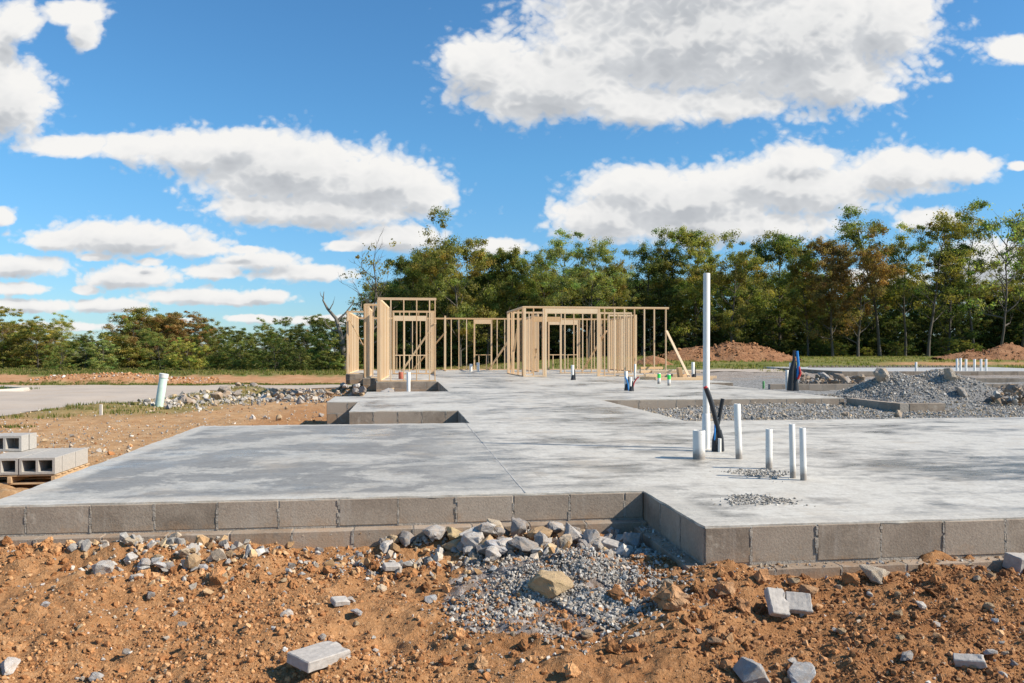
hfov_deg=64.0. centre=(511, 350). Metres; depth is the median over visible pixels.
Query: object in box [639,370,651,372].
lumber board
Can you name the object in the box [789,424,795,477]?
standpipe
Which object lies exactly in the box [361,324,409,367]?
undergrowth bush
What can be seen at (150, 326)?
scrub bush
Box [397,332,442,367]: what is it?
undergrowth bush
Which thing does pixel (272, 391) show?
rock
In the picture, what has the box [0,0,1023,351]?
sky
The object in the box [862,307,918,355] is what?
undergrowth bush
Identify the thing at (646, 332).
undergrowth bush
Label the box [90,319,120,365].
scrub tree
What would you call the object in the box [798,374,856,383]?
brown rubble
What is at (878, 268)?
woodland tree
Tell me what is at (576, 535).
rock
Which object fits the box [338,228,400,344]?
bare tree
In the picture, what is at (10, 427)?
weed patch
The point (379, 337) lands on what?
stud wall
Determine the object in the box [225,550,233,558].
rock
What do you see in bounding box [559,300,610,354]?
undergrowth bush
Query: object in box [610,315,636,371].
stud wall
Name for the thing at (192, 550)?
rock
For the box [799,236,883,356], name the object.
woodland tree
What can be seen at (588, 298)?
woodland tree
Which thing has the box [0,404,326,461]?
verge stones
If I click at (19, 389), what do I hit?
road kerb
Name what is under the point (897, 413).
rock
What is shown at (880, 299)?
woodland tree
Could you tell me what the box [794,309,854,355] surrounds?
undergrowth bush
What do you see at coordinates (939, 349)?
undergrowth bush
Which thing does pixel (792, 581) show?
rock
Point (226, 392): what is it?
rock
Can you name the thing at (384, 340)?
stud wall
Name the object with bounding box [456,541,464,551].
rock
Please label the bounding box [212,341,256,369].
scrub bush
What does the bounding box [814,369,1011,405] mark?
gravel pile
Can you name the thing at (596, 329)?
undergrowth bush
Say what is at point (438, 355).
undergrowth bush
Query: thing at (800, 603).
block fragment
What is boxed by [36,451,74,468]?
concrete block
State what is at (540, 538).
rock
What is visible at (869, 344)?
undergrowth bush
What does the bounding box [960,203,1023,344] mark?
woodland tree
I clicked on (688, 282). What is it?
woodland tree
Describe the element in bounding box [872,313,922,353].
undergrowth bush
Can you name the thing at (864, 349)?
undergrowth bush
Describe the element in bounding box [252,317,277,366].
scrub tree
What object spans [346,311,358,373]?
stud wall
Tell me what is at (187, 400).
rock
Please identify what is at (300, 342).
scrub bush
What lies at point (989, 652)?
rock
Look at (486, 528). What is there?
rock
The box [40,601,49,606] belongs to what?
rock
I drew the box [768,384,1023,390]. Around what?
block wall
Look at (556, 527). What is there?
rock
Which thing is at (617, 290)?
woodland tree
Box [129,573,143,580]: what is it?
rock
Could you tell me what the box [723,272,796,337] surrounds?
woodland tree
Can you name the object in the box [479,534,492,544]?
rock
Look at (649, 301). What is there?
undergrowth bush
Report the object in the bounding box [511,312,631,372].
stud wall
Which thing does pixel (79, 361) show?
scrub bush
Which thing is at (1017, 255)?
woodland tree
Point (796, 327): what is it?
undergrowth bush
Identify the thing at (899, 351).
undergrowth bush
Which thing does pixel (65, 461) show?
concrete block
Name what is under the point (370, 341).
stud wall
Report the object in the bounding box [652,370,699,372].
lumber board
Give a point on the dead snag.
(342, 337)
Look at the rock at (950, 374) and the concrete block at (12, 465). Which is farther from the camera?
the rock at (950, 374)
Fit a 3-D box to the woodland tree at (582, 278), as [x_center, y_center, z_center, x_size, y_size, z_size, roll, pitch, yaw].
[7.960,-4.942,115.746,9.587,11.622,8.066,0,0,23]
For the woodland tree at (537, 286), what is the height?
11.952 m
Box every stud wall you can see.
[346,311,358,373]
[347,311,363,373]
[359,317,606,369]
[364,304,371,377]
[364,304,376,377]
[377,297,435,381]
[377,298,388,380]
[392,311,433,373]
[412,316,445,370]
[488,306,522,375]
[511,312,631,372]
[523,306,689,376]
[526,314,538,371]
[607,315,633,371]
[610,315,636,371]
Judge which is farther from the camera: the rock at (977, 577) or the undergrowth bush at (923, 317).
the undergrowth bush at (923, 317)
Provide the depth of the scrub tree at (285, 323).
101.61 m
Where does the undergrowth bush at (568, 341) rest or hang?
on the ground at (592, 668)
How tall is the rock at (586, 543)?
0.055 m
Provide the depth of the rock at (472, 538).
5.32 m
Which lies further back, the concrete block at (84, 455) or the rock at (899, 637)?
the concrete block at (84, 455)
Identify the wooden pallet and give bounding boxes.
[0,463,89,484]
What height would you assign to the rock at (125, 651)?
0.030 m
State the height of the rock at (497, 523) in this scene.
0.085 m
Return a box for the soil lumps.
[0,536,1023,682]
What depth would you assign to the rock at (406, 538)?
5.47 m
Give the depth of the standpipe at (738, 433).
7.57 m
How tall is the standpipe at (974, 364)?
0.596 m
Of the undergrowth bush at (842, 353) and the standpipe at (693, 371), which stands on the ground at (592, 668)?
the undergrowth bush at (842, 353)
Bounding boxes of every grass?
[0,366,414,375]
[0,379,339,385]
[0,384,281,418]
[0,385,39,389]
[437,354,1023,372]
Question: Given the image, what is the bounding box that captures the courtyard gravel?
[636,399,1023,420]
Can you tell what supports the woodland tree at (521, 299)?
on the ground at (592, 668)
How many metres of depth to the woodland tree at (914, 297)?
122.85 m
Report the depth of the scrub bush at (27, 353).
109.80 m
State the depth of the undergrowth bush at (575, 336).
110.76 m
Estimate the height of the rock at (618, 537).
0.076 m
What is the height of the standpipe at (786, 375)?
0.506 m
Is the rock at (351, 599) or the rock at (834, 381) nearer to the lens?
the rock at (351, 599)
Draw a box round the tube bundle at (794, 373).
[787,350,801,390]
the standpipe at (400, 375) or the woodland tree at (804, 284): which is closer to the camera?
the standpipe at (400, 375)
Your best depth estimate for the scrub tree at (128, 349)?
102.98 m
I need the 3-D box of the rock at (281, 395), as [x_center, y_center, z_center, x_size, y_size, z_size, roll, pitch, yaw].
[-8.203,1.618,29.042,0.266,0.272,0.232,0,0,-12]
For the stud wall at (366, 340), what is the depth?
30.22 m
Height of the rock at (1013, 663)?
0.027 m
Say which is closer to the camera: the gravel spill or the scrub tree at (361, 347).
the gravel spill
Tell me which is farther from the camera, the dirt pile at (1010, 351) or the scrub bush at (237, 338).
the scrub bush at (237, 338)
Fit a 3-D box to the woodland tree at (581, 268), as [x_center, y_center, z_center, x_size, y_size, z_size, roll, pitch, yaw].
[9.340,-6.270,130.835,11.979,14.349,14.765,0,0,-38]
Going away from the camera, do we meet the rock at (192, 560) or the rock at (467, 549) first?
the rock at (192, 560)
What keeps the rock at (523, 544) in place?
on the gravel spill
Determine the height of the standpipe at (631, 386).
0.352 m
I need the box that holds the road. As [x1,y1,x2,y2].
[0,369,784,415]
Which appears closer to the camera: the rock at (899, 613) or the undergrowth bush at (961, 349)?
the rock at (899, 613)
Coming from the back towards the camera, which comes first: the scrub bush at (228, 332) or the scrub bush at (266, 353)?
the scrub bush at (228, 332)
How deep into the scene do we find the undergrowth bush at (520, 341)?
112.34 m
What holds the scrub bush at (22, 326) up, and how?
on the ground at (592, 668)
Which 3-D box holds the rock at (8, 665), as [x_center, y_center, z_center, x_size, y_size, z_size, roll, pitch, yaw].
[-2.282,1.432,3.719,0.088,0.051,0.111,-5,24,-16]
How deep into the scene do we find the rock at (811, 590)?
4.32 m
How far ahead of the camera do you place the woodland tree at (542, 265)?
101.56 m
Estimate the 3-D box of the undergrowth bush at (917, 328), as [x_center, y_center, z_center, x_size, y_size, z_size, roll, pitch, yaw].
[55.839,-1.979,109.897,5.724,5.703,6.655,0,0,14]
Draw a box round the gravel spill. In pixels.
[295,535,759,668]
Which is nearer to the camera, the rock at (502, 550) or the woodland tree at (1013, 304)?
the rock at (502, 550)
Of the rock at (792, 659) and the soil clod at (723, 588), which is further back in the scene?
the soil clod at (723, 588)
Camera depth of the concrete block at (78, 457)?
10.10 m
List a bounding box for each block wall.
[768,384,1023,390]
[846,398,944,412]
[973,378,1023,382]
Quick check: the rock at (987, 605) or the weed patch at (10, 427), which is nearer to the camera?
the rock at (987, 605)
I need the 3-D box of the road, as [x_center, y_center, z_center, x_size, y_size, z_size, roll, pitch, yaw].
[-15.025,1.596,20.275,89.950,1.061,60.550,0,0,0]
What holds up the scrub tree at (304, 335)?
on the ground at (592, 668)
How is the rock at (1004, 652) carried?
on the ground at (592, 668)
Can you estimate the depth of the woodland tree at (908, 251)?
97.42 m
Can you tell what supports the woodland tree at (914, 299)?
on the ground at (592, 668)
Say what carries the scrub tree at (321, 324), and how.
on the ground at (592, 668)
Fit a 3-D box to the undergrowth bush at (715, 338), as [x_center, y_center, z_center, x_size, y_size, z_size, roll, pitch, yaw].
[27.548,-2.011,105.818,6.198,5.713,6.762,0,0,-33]
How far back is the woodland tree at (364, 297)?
124.81 m
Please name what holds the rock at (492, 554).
on the ground at (592, 668)
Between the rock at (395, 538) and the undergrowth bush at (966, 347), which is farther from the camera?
the undergrowth bush at (966, 347)
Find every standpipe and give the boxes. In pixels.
[398,372,402,378]
[407,372,409,391]
[571,365,575,379]
[624,371,628,390]
[629,377,633,390]
[634,364,635,379]
[657,373,660,383]
[667,374,670,385]
[691,362,695,376]
[693,430,704,459]
[702,273,709,448]
[734,404,741,458]
[766,429,771,468]
[785,370,788,389]
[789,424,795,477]
[799,428,806,480]
[959,358,961,370]
[973,359,975,370]
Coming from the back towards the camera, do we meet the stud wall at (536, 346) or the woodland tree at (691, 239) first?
the woodland tree at (691, 239)
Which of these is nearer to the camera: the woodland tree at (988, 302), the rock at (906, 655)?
the rock at (906, 655)
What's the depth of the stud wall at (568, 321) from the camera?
43.43 m
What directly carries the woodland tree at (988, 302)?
on the ground at (592, 668)
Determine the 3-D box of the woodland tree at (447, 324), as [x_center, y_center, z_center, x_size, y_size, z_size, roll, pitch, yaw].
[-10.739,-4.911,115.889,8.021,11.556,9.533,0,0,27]
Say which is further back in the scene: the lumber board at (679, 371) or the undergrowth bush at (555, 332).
the undergrowth bush at (555, 332)
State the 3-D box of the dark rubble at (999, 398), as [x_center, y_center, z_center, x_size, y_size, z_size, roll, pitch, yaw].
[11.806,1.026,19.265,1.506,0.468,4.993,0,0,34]
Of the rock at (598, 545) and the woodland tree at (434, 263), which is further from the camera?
the woodland tree at (434, 263)
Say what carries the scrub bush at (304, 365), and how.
on the ground at (592, 668)
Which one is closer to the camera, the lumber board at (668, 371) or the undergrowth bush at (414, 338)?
the lumber board at (668, 371)
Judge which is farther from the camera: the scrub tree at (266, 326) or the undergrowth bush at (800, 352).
the scrub tree at (266, 326)
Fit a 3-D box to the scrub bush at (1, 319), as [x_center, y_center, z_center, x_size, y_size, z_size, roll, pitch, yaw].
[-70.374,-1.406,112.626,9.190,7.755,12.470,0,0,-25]
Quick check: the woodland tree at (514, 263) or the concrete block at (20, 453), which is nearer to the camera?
the concrete block at (20, 453)
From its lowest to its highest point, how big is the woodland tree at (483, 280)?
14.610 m
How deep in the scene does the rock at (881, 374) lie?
19.03 m
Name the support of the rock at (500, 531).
on the ground at (592, 668)
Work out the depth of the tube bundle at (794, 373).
20.97 m
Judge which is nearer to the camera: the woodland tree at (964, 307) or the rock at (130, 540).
the rock at (130, 540)
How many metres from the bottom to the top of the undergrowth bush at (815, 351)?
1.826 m
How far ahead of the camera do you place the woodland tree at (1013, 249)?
107.64 m
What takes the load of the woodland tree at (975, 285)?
on the ground at (592, 668)
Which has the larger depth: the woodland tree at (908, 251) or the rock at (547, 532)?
the woodland tree at (908, 251)
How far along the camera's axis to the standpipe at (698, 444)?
7.55 m
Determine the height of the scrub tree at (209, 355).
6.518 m
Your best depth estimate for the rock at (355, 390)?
23.00 m
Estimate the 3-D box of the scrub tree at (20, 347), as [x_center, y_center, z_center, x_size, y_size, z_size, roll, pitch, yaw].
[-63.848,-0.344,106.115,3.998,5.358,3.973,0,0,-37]
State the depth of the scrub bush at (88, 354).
108.83 m
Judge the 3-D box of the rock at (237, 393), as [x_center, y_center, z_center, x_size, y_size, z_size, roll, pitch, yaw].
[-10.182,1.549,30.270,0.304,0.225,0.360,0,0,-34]
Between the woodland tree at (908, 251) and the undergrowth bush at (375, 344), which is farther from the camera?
the undergrowth bush at (375, 344)
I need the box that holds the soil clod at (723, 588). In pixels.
[714,581,735,597]
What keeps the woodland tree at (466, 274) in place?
on the ground at (592, 668)
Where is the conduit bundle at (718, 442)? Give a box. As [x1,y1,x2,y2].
[703,386,724,451]
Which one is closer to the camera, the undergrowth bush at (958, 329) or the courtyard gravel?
the courtyard gravel
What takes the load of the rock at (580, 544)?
on the ground at (592, 668)
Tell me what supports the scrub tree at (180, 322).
on the ground at (592, 668)
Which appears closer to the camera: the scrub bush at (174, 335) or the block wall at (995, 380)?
the block wall at (995, 380)
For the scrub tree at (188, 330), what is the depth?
104.91 m
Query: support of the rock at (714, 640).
on the ground at (592, 668)
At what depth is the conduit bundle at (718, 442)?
8.14 m
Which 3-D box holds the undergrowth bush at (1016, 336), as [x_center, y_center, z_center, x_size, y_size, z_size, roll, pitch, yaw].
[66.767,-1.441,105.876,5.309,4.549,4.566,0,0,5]
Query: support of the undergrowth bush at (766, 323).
on the ground at (592, 668)
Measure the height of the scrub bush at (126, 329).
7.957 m
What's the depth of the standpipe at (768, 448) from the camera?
6.94 m
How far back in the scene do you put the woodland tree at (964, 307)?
102.47 m
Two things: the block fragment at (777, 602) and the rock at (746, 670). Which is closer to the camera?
the rock at (746, 670)
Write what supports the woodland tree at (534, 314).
on the ground at (592, 668)
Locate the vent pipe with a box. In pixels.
[155,373,168,406]
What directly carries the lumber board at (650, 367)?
on the house foundation at (462, 450)
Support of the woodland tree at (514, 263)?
on the ground at (592, 668)
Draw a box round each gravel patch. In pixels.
[710,467,788,481]
[711,493,814,506]
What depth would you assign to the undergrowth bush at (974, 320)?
106.56 m
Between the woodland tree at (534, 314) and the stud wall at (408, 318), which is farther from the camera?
the woodland tree at (534, 314)
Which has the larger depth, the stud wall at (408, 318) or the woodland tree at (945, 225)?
the woodland tree at (945, 225)
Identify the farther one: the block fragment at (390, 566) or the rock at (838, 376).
the rock at (838, 376)
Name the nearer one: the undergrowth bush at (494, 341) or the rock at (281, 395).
the rock at (281, 395)
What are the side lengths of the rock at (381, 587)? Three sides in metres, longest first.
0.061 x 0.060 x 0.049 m
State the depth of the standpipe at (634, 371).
28.25 m
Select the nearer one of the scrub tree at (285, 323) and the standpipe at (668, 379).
the standpipe at (668, 379)
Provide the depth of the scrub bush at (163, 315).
111.71 m
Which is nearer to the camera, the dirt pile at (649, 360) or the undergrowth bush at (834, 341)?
the dirt pile at (649, 360)
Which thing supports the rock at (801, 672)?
on the ground at (592, 668)
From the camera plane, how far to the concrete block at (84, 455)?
10.30 m
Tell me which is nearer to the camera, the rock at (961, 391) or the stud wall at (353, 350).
the rock at (961, 391)
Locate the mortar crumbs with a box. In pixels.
[19,526,1003,568]
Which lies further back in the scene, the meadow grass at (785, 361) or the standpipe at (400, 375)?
the meadow grass at (785, 361)
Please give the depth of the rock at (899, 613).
4.04 m
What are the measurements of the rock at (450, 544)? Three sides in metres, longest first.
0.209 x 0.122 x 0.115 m
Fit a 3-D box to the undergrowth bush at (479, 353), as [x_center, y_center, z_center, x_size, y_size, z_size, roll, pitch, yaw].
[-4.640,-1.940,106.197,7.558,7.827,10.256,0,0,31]
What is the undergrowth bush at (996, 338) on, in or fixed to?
on the ground at (592, 668)
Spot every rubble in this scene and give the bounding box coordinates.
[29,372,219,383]
[128,384,358,412]
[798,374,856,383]
[983,384,1023,405]
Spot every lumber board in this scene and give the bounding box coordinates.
[639,367,662,368]
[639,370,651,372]
[644,374,690,376]
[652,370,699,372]
[654,377,712,379]
[676,367,682,376]
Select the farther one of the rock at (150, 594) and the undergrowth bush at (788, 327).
the undergrowth bush at (788, 327)
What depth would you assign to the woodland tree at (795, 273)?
98.56 m
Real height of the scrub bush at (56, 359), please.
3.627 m
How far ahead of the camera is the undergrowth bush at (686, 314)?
104.87 m
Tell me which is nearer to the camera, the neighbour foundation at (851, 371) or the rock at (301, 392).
the rock at (301, 392)
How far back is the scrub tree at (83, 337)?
105.39 m
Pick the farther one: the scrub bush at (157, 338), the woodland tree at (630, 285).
the woodland tree at (630, 285)
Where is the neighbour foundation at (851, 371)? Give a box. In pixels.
[764,365,1023,376]
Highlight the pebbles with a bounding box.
[5,543,1023,682]
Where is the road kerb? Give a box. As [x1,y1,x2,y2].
[0,386,29,391]
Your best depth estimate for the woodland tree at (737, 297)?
120.59 m
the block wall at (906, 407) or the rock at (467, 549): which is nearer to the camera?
the rock at (467, 549)
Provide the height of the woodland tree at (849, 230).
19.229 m
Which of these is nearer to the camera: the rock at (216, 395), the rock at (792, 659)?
the rock at (792, 659)
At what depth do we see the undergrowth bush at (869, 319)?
109.98 m
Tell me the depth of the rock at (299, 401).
26.21 m
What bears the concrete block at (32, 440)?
on the concrete block at (41, 449)
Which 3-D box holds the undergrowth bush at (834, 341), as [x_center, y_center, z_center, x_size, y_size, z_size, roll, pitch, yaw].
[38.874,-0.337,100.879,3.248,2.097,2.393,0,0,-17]
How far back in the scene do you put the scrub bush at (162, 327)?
106.47 m
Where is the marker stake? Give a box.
[99,404,102,414]
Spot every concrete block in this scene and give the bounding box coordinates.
[0,433,36,448]
[0,434,28,451]
[0,454,31,469]
[0,456,24,474]
[2,452,38,453]
[16,450,46,451]
[19,455,61,474]
[29,448,53,449]
[29,453,68,471]
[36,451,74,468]
[43,450,81,466]
[50,448,87,464]
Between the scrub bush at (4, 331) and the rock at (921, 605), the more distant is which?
the scrub bush at (4, 331)
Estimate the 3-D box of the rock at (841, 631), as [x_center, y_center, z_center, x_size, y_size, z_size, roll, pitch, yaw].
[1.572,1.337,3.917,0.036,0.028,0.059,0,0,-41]
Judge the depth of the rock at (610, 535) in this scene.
5.53 m
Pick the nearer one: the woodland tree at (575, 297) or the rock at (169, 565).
the rock at (169, 565)
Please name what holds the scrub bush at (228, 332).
on the ground at (592, 668)
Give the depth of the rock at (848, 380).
26.89 m
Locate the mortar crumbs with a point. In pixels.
(681, 555)
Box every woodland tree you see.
[334,277,396,343]
[351,284,413,331]
[356,281,426,333]
[363,283,440,337]
[372,255,448,367]
[391,244,463,362]
[391,254,464,308]
[404,279,463,336]
[408,205,517,366]
[436,250,520,363]
[448,270,483,339]
[452,276,516,333]
[484,244,539,362]
[504,285,538,342]
[514,269,578,356]
[517,271,576,334]
[518,237,568,348]
[520,228,599,358]
[535,278,593,343]
[547,236,631,357]
[550,275,592,328]
[559,265,593,334]
[561,255,626,310]
[563,272,627,305]
[567,268,597,330]
[589,256,640,336]
[590,280,629,306]
[616,276,655,354]
[621,225,674,355]
[623,266,670,339]
[627,271,693,351]
[643,243,694,351]
[652,261,725,335]
[666,225,738,345]
[678,271,725,321]
[683,229,779,341]
[710,272,751,323]
[710,280,766,329]
[722,277,799,329]
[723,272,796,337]
[744,229,821,348]
[770,272,845,317]
[781,246,840,355]
[797,268,853,328]
[799,220,908,356]
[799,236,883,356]
[831,204,908,355]
[839,284,913,320]
[840,291,870,320]
[869,262,937,320]
[873,220,941,355]
[876,278,932,330]
[884,201,981,356]
[891,242,985,351]
[905,280,975,337]
[926,198,1010,342]
[940,283,1001,331]
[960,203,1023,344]
[962,260,1023,319]
[971,294,1013,333]
[976,214,1023,346]
[1004,243,1023,282]
[1005,285,1023,329]
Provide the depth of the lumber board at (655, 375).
28.68 m
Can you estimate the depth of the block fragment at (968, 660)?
3.57 m
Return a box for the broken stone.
[53,528,649,601]
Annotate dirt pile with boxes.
[637,356,676,364]
[642,340,803,361]
[930,342,1023,359]
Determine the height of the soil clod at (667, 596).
0.184 m
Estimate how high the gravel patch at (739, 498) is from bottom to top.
0.027 m
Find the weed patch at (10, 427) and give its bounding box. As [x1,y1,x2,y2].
[0,423,36,428]
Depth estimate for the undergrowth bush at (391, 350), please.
107.36 m
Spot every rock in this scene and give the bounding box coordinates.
[0,657,20,675]
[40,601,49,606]
[88,672,103,681]
[91,560,114,573]
[122,648,129,654]
[123,536,139,545]
[123,552,137,562]
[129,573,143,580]
[137,558,150,565]
[147,591,154,599]
[153,561,165,568]
[166,561,174,569]
[178,548,189,557]
[178,621,187,626]
[184,397,192,404]
[184,553,201,568]
[187,543,199,554]
[189,548,195,552]
[199,564,207,569]
[210,392,222,399]
[217,386,230,392]
[223,390,230,396]
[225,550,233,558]
[232,390,240,395]
[269,388,277,396]
[276,414,281,420]
[277,393,283,399]
[280,609,293,616]
[290,390,298,395]
[296,390,304,395]
[296,398,304,403]
[318,633,325,640]
[325,390,334,396]
[347,596,355,602]
[350,608,362,615]
[352,388,358,393]
[358,386,366,392]
[376,584,386,591]
[380,389,393,391]
[380,540,392,552]
[388,535,398,542]
[399,530,414,546]
[422,524,445,539]
[424,594,436,603]
[441,538,460,550]
[446,526,461,540]
[450,547,457,552]
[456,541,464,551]
[459,526,475,536]
[461,530,483,548]
[463,545,473,554]
[474,522,498,536]
[476,541,488,555]
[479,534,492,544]
[485,546,500,562]
[486,539,508,554]
[487,518,503,528]
[493,527,504,537]
[496,538,515,554]
[507,536,538,551]
[511,517,526,536]
[521,526,552,540]
[527,568,572,598]
[534,529,547,546]
[546,521,564,532]
[559,534,571,547]
[565,522,582,540]
[576,542,583,549]
[578,539,591,548]
[581,629,592,638]
[582,529,600,544]
[593,539,603,550]
[603,533,614,539]
[604,549,613,557]
[615,534,622,540]
[622,532,640,548]
[706,637,721,643]
[732,657,769,682]
[786,578,799,585]
[786,657,796,662]
[787,661,815,682]
[798,584,818,597]
[817,372,828,379]
[830,380,841,383]
[833,373,845,379]
[836,627,845,634]
[840,376,850,383]
[841,411,848,416]
[851,375,864,380]
[859,564,889,583]
[872,368,888,381]
[893,609,902,616]
[894,410,901,416]
[895,634,904,639]
[900,650,912,660]
[916,601,926,609]
[944,368,957,380]
[956,387,967,397]
[973,575,980,579]
[982,602,994,610]
[983,649,997,654]
[986,572,995,578]
[998,671,1007,677]
[1000,651,1008,654]
[1010,659,1018,665]
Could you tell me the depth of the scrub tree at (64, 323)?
101.74 m
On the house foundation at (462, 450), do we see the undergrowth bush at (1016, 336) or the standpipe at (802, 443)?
the standpipe at (802, 443)
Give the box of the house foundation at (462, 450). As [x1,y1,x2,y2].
[0,370,1023,578]
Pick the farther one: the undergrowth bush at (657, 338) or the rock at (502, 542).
the undergrowth bush at (657, 338)
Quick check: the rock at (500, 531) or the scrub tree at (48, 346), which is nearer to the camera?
the rock at (500, 531)
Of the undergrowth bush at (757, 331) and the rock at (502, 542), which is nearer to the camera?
the rock at (502, 542)
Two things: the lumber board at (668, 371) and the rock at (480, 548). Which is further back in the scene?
the lumber board at (668, 371)
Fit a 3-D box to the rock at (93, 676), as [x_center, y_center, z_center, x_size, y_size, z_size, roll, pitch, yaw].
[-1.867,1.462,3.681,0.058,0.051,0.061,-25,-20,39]
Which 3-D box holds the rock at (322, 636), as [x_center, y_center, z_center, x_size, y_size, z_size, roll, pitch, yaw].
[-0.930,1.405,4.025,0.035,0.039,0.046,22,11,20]
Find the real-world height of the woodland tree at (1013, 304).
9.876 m
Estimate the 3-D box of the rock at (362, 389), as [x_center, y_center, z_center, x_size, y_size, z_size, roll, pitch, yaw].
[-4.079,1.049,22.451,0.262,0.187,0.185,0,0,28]
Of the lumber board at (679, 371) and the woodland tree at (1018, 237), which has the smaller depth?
the lumber board at (679, 371)
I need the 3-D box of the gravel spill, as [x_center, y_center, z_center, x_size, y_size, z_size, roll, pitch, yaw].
[-0.078,1.298,4.625,2.623,0.308,1.928,0,0,0]
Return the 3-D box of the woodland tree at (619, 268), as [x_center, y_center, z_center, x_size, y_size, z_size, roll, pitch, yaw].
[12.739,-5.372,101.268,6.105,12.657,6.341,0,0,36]
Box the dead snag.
[320,293,361,369]
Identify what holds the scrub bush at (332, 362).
on the ground at (592, 668)
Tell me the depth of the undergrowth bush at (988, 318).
112.26 m
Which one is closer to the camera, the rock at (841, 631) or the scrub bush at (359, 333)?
the rock at (841, 631)
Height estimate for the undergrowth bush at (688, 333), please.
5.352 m
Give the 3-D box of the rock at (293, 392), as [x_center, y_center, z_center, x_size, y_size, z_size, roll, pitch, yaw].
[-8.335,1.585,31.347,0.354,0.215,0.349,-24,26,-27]
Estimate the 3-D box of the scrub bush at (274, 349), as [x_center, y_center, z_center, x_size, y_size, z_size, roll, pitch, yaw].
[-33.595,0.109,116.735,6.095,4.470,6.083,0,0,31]
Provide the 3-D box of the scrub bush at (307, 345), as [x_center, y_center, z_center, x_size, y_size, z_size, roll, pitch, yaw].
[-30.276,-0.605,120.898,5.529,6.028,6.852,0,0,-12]
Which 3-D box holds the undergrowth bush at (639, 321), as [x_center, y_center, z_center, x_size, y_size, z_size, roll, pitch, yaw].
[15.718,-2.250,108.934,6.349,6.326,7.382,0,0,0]
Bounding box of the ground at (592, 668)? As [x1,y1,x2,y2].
[0,352,1023,682]
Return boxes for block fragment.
[287,641,350,672]
[330,596,349,606]
[382,562,401,570]
[602,538,620,549]
[764,587,789,617]
[785,591,812,614]
[953,653,986,668]
[1002,552,1023,573]
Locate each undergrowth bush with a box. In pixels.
[359,332,389,363]
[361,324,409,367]
[375,337,409,366]
[389,326,428,366]
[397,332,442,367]
[401,330,443,366]
[405,326,457,366]
[436,311,486,365]
[439,315,505,363]
[439,322,490,362]
[480,293,547,361]
[490,328,520,360]
[501,315,550,358]
[519,292,596,357]
[547,314,605,356]
[554,304,603,356]
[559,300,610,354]
[578,295,627,354]
[590,321,627,355]
[603,290,689,355]
[616,310,656,354]
[637,330,660,354]
[646,314,688,354]
[663,310,727,348]
[663,319,713,345]
[664,316,714,347]
[697,309,756,343]
[701,302,771,347]
[710,313,745,344]
[738,311,776,345]
[747,317,794,353]
[756,317,805,354]
[762,317,809,353]
[781,307,854,351]
[781,326,806,350]
[783,305,839,355]
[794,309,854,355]
[794,345,810,355]
[809,343,825,355]
[811,339,834,355]
[816,308,867,355]
[817,340,840,355]
[818,346,834,355]
[825,285,909,355]
[829,342,848,355]
[846,309,900,354]
[860,347,873,355]
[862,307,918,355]
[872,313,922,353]
[886,341,911,355]
[895,309,935,340]
[896,316,943,354]
[897,304,982,354]
[903,318,948,355]
[924,323,962,355]
[926,337,958,355]
[941,323,970,348]
[947,338,981,353]
[958,306,1014,343]
[958,342,979,351]
[959,316,1009,349]
[963,343,981,351]
[964,311,1020,348]
[985,293,1023,347]
[1005,324,1023,343]
[1009,307,1023,324]
[1009,320,1023,344]
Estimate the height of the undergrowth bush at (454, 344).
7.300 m
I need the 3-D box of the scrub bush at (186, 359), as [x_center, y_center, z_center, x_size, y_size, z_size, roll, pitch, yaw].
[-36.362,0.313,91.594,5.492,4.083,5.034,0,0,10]
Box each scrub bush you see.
[0,318,35,366]
[0,318,69,367]
[0,322,32,367]
[0,325,15,350]
[3,338,42,366]
[36,339,81,369]
[41,337,60,352]
[52,343,80,364]
[63,337,102,364]
[66,336,113,367]
[76,339,125,369]
[82,345,110,366]
[87,313,189,366]
[119,313,187,366]
[126,322,205,366]
[134,328,182,369]
[148,319,203,352]
[164,329,194,357]
[164,336,215,369]
[174,321,231,354]
[201,326,259,368]
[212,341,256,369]
[219,328,269,366]
[238,328,298,370]
[244,335,277,366]
[258,338,295,361]
[275,345,313,369]
[280,329,322,353]
[290,327,320,352]
[301,326,345,369]
[303,314,363,366]
[308,343,337,365]
[330,320,363,353]
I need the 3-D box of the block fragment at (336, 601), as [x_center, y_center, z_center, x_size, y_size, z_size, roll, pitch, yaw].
[-0.926,1.353,4.430,0.099,0.038,0.070,8,9,-40]
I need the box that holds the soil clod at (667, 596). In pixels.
[650,580,689,611]
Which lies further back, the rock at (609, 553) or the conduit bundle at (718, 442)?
the conduit bundle at (718, 442)
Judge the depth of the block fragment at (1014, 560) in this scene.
4.75 m
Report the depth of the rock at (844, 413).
14.79 m
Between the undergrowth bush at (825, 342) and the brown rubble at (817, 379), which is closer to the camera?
the brown rubble at (817, 379)
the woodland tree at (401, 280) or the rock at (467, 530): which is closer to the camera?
the rock at (467, 530)
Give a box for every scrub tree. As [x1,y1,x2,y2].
[0,306,48,367]
[5,331,31,357]
[25,315,75,366]
[43,312,80,362]
[77,331,94,367]
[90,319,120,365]
[96,307,167,366]
[110,307,172,367]
[146,311,203,367]
[155,310,220,366]
[186,320,233,367]
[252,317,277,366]
[252,317,329,367]
[282,327,325,367]
[305,318,333,349]
[324,315,376,368]
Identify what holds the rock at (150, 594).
on the ground at (592, 668)

